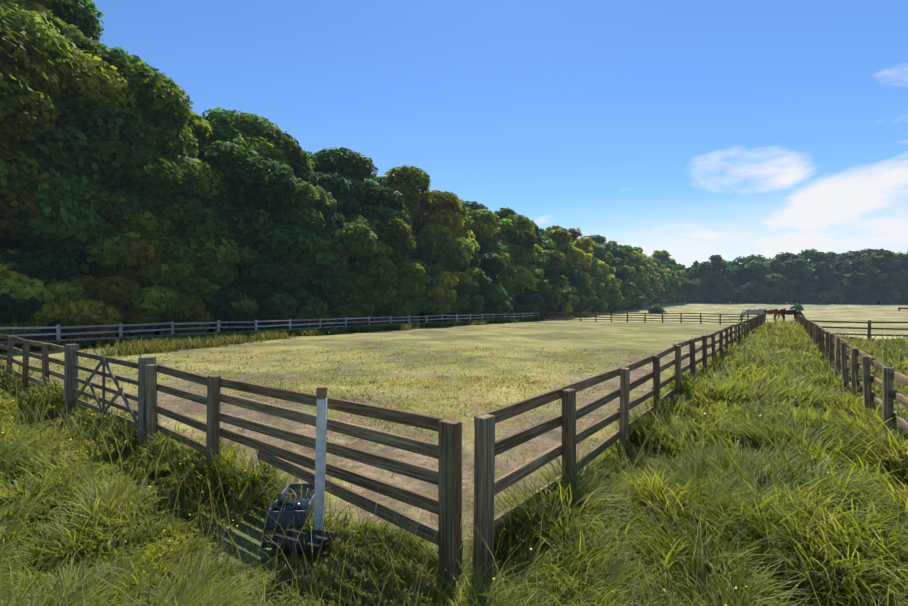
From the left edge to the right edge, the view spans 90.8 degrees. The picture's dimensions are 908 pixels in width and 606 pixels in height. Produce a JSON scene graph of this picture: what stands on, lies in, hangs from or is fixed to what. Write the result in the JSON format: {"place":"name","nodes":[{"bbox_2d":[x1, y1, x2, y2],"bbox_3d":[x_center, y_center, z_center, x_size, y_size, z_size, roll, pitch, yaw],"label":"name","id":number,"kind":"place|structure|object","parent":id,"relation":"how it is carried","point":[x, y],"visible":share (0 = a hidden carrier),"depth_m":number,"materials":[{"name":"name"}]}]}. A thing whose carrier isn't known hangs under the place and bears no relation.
{"place":"outdoors","nodes":[
{"label":"outdoors","id":0,"kind":"place"},
{"bbox_2d":[0,0,586,344],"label":"tree leaves","id":1,"kind":"object","parent":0,"point":[49,201],"visible":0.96,"depth_m":29.77,"materials":[{"name":"green plant"}]},
{"bbox_2d":[273,487,314,510],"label":"trough water","id":2,"kind":"structure","parent":0,"point":[290,505],"depth_m":4.79,"materials":[{"name":"liquid"}]},
{"bbox_2d":[0,301,907,605],"bbox_3d":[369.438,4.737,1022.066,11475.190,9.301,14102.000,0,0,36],"label":"ground","id":3,"kind":"structure","parent":0,"point":[638,337],"depth_m":14.37,"materials":[{"name":"green plant"}]},
{"bbox_2d":[64,344,155,443],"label":"gate posts","id":4,"kind":"object","parent":3,"relation":"on","point":[68,360],"visible":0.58,"depth_m":6.96,"materials":[{"name":"wood"}]},
{"bbox_2d":[72,349,137,428],"bbox_3d":[-6.388,1.523,8.186,3.705,1.160,0.064,0,0,36],"label":"gate","id":5,"kind":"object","parent":4,"relation":"attached to","point":[104,361],"visible":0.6,"depth_m":8.15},
{"bbox_2d":[0,334,463,589],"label":"fence","id":6,"kind":"object","parent":3,"relation":"on","point":[445,506],"visible":0.83,"depth_m":4.38,"materials":[{"name":"brown wood"}]},
{"bbox_2d":[55,263,463,339],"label":"wood trunks","id":7,"kind":"object","parent":3,"relation":"on","point":[158,332],"depth_m":35.88,"materials":[{"name":"brown plant"}]},
{"bbox_2d":[0,312,539,343],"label":"fence","id":8,"kind":"object","parent":3,"relation":"on","point":[120,331],"visible":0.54,"depth_m":29.24,"materials":[{"name":"brown wood"}]},
{"bbox_2d":[0,316,544,357],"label":"rough grass tufts","id":9,"kind":"object","parent":3,"relation":"on","point":[161,343],"visible":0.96,"depth_m":25.94,"materials":[{"name":"green plant"}]},
{"bbox_2d":[266,483,314,527],"bbox_3d":[-1.689,2.149,4.799,0.380,0.160,0.720,0,0,-4],"label":"trough","id":10,"kind":"object","parent":3,"relation":"on","point":[288,516],"visible":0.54,"depth_m":4.45,"materials":[{"name":"grey metal"}]},
{"bbox_2d":[261,529,336,556],"bbox_3d":[-1.387,2.157,4.030,0.553,0.174,0.341,0,0,11],"label":"trough board","id":11,"kind":"object","parent":3,"relation":"on","point":[309,544],"visible":0.79,"depth_m":3.95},
{"bbox_2d":[314,386,326,529],"bbox_3d":[-1.273,1.611,4.260,0.124,1.633,0.124,0,0,-9],"label":"white stake","id":12,"kind":"object","parent":3,"relation":"on","point":[321,429],"visible":0.82,"depth_m":4.21,"materials":[{"name":"paint"}]},
{"bbox_2d":[0,42,652,339],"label":"branches","id":13,"kind":"object","parent":3,"relation":"on","point":[97,270],"depth_m":27.38,"materials":[{"name":"green plant"}]},
{"bbox_2d":[0,318,907,605],"bbox_3d":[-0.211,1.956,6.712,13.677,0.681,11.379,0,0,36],"label":"grass","id":14,"kind":"structure","parent":3,"relation":"on","point":[856,532],"depth_m":4.00,"materials":[{"name":"green plant"}]},
{"bbox_2d":[0,393,907,604],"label":"buttercups","id":15,"kind":"object","parent":14,"relation":"on","point":[365,494],"visible":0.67,"depth_m":5.09,"materials":[{"name":"yellow plant"}]},
{"bbox_2d":[0,333,907,430],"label":"grass","id":16,"kind":"structure","parent":3,"relation":"on","point":[802,385],"depth_m":12.06,"materials":[{"name":"green plant"}]},
{"bbox_2d":[358,201,626,320],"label":"tree leaves","id":17,"kind":"object","parent":3,"relation":"on","point":[525,286],"visible":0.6,"depth_m":75.27,"materials":[{"name":"green plant"}]},
{"bbox_2d":[473,313,764,580],"bbox_3d":[17.997,1.929,27.608,0.230,1.791,59.972,0,0,36],"label":"lane fence","id":18,"kind":"object","parent":3,"relation":"on","point":[488,448],"visible":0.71,"depth_m":4.84,"materials":[{"name":"brown wood"}]},
{"bbox_2d":[583,234,688,309],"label":"tree leaves","id":19,"kind":"object","parent":3,"relation":"on","point":[637,271],"visible":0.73,"depth_m":130.42,"materials":[{"name":"green plant"}]},
{"bbox_2d":[539,312,761,324],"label":"fence","id":20,"kind":"object","parent":3,"relation":"on","point":[644,317],"visible":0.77,"depth_m":58.84,"materials":[{"name":"brown wood"}]},
{"bbox_2d":[573,302,803,317],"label":"bushes","id":21,"kind":"object","parent":3,"relation":"on","point":[655,308],"visible":0.81,"depth_m":99.63,"materials":[{"name":"green plant"}]},
{"bbox_2d":[738,308,764,320],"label":"grey horse","id":22,"kind":"object","parent":3,"relation":"on","point":[754,311],"visible":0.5,"depth_m":59.20},
{"bbox_2d":[757,309,780,321],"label":"chestnut horse","id":23,"kind":"object","parent":3,"relation":"on","point":[771,311],"visible":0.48,"depth_m":60.30,"materials":[{"name":"brown"}]},
{"bbox_2d":[778,308,804,321],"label":"horse","id":24,"kind":"object","parent":3,"relation":"on","point":[784,311],"visible":0.9,"depth_m":55.18,"materials":[{"name":"brown"}]},
{"bbox_2d":[682,248,907,304],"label":"treeline","id":25,"kind":"object","parent":3,"relation":"on","point":[763,271],"depth_m":167.51,"materials":[{"name":"green plant"}]},
{"bbox_2d":[797,314,907,454],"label":"lane fence","id":26,"kind":"object","parent":3,"relation":"on","point":[841,356],"visible":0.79,"depth_m":8.08,"materials":[{"name":"brown wood"}]},
{"bbox_2d":[811,320,907,339],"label":"fence","id":27,"kind":"object","parent":3,"relation":"on","point":[869,328],"visible":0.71,"depth_m":27.86,"materials":[{"name":"brown wood"}]},
{"bbox_2d":[93,0,907,267],"label":"sky","id":28,"kind":"structure","parent":0,"point":[690,130],"materials":[{"name":"blue"}]},
{"bbox_2d":[455,232,607,317],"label":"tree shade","id":29,"kind":"object","parent":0,"point":[550,273],"depth_m":76.78,"materials":[{"name":"green plant"}]},
{"bbox_2d":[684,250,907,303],"bbox_3d":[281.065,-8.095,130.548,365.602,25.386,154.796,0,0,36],"label":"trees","id":30,"kind":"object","parent":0,"point":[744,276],"visible":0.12,"depth_m":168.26,"materials":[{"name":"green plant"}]},
{"bbox_2d":[737,320,907,350],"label":"grass","id":31,"kind":"structure","parent":0,"point":[865,344],"depth_m":26.93,"materials":[{"name":"green plant"}]}
]}

